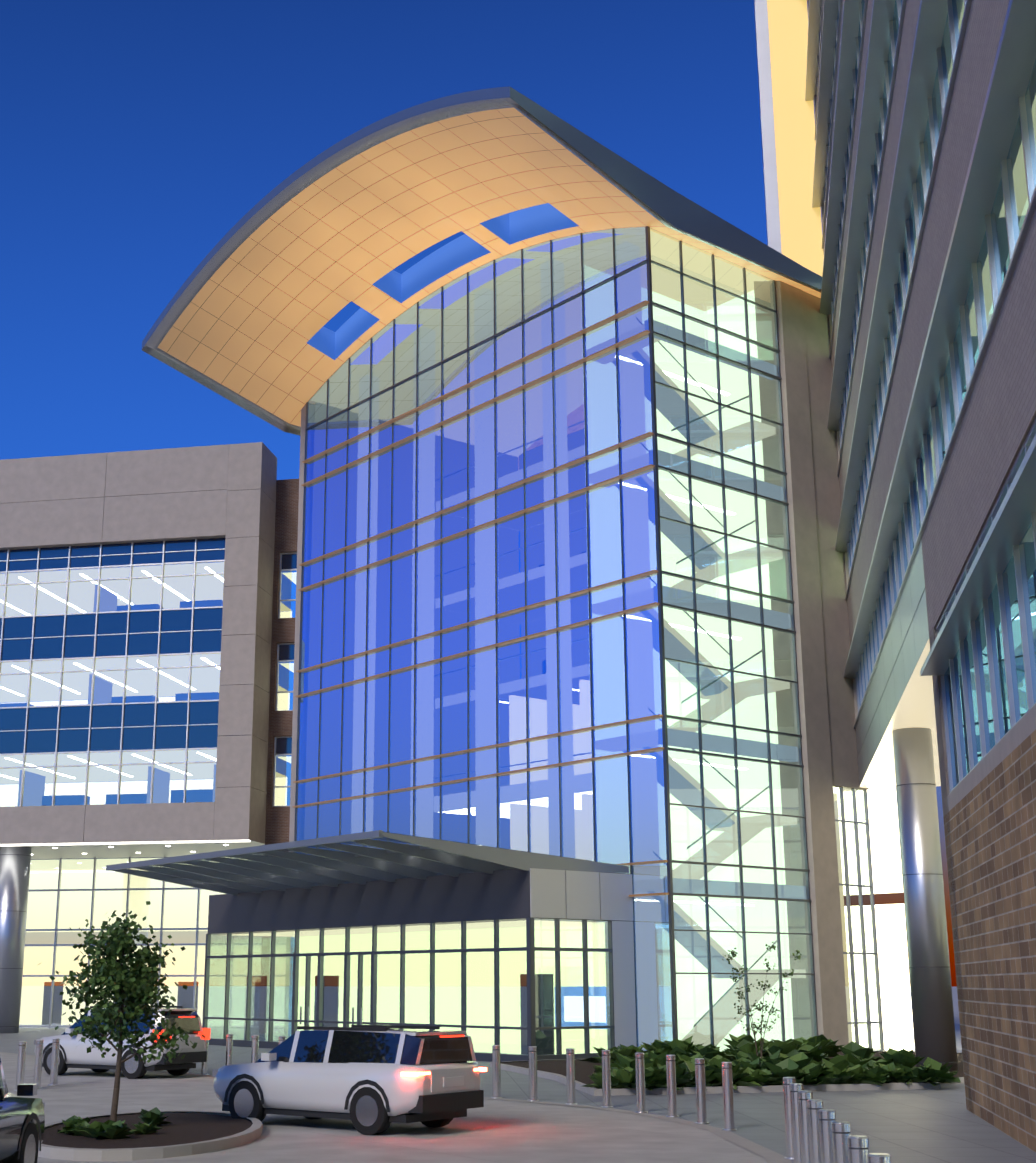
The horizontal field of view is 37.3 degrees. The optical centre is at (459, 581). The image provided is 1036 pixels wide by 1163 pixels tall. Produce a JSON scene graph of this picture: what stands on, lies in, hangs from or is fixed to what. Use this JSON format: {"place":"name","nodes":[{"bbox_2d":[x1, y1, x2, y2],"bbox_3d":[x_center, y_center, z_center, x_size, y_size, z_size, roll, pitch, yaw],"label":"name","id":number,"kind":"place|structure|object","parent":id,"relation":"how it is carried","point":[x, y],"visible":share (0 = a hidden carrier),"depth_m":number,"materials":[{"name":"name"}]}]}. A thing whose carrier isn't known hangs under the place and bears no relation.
{"place":"outdoors","nodes":[
{"label":"outdoors","id":0,"kind":"place"},
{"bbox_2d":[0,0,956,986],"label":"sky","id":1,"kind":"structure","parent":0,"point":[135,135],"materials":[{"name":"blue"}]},
{"bbox_2d":[0,987,959,1162],"bbox_3d":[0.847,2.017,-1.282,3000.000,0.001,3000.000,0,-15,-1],"label":"ground","id":2,"kind":"structure","parent":0,"point":[497,1131],"depth_m":24.17,"materials":[{"name":"concrete"}]},
{"bbox_2d":[0,1058,44,1162],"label":"dark suv","id":3,"kind":"object","parent":2,"relation":"on","point":[22,1122],"visible":1,"depth_m":17.43,"materials":[{"name":"grey metal"}]},
{"bbox_2d":[34,1006,209,1078],"bbox_3d":[-8.806,11.868,39.687,4.570,1.724,2.240,-9,-17,30],"label":"car","id":4,"kind":"object","parent":2,"relation":"on","point":[73,1053],"visible":0.67,"depth_m":38.84,"materials":[{"name":"white metal"}]},
{"bbox_2d":[0,442,298,1032],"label":"building","id":5,"kind":"structure","parent":2,"relation":"on","point":[123,654],"depth_m":77.52,"materials":[{"name":"grey concrete"}]},
{"bbox_2d":[38,1111,262,1160],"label":"island","id":6,"kind":"structure","parent":2,"relation":"on","point":[185,1133],"depth_m":22.11,"materials":[{"name":"brown soil"}]},
{"bbox_2d":[57,1107,170,1138],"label":"shrubs","id":7,"kind":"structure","parent":6,"relation":"on","point":[152,1119],"depth_m":22.77,"materials":[{"name":"green plant"}]},
{"bbox_2d":[37,901,204,1121],"bbox_3d":[-5.284,6.836,24.074,2.662,3.534,2.076,0,-15,-1],"label":"island tree","id":8,"kind":"object","parent":6,"relation":"on","point":[137,983],"visible":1,"depth_m":24.01,"materials":[{"name":"green plant"}]},
{"bbox_2d":[212,1024,486,1134],"bbox_3d":[-1.942,8.231,25.568,4.650,1.594,2.250,-11,-18,36],"label":"suv","id":9,"kind":"object","parent":2,"relation":"on","point":[371,1079],"visible":1,"depth_m":24.52,"materials":[{"name":"white metal"}]},
{"bbox_2d":[14,1034,890,1162],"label":"bollards","id":10,"kind":"object","parent":2,"relation":"on","point":[815,1132],"visible":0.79,"depth_m":24.85,"materials":[{"name":"silver metal"}]},
{"bbox_2d":[0,1024,1035,1162],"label":"plaza paving","id":11,"kind":"structure","parent":0,"point":[943,1124],"depth_m":28.07,"materials":[{"name":"grey concrete"}]},
{"bbox_2d":[202,868,636,1061],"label":"entrance vestibule","id":12,"kind":"object","parent":11,"relation":"on","point":[512,963],"visible":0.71,"depth_m":50.75,"materials":[{"name":"clear glass"}]},
{"bbox_2d":[106,830,628,894],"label":"entrance canopy","id":13,"kind":"object","parent":12,"relation":"on","point":[283,869],"visible":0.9,"depth_m":49.47,"materials":[{"name":"grey metal"}]},
{"bbox_2d":[289,226,883,1050],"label":"tower atrium","id":14,"kind":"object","parent":11,"relation":"on","point":[479,638],"visible":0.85,"depth_m":55.38,"materials":[{"name":"blue glass"}]},
{"bbox_2d":[142,86,821,435],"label":"tower roof","id":15,"kind":"structure","parent":14,"relation":"on","point":[286,270],"depth_m":59.36,"materials":[{"name":"beige metal"}]},
{"bbox_2d":[490,1051,963,1095],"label":"planting bed mulch","id":16,"kind":"object","parent":11,"relation":"on","point":[553,1069],"visible":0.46,"depth_m":34.24,"materials":[{"name":"brown soil"}]},
{"bbox_2d":[722,942,801,1057],"bbox_3d":[7.884,10.939,39.452,1.997,3.296,1.611,-4,-15,16],"label":"sapling tree","id":17,"kind":"object","parent":16,"relation":"on","point":[759,1008],"visible":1,"depth_m":39.51,"materials":[{"name":"green plant"}]},
{"bbox_2d":[580,1033,960,1090],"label":"shrubs","id":18,"kind":"object","parent":16,"relation":"on","point":[803,1061],"visible":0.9,"depth_m":34.90,"materials":[{"name":"green plant"}]},
{"bbox_2d":[650,230,914,1051],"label":"stairwell","id":19,"kind":"object","parent":11,"relation":"on","point":[897,1020],"depth_m":55.19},
{"bbox_2d":[754,0,1035,1152],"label":"building","id":20,"kind":"structure","parent":11,"relation":"on","point":[900,168],"depth_m":28.46,"materials":[{"name":"stone"}]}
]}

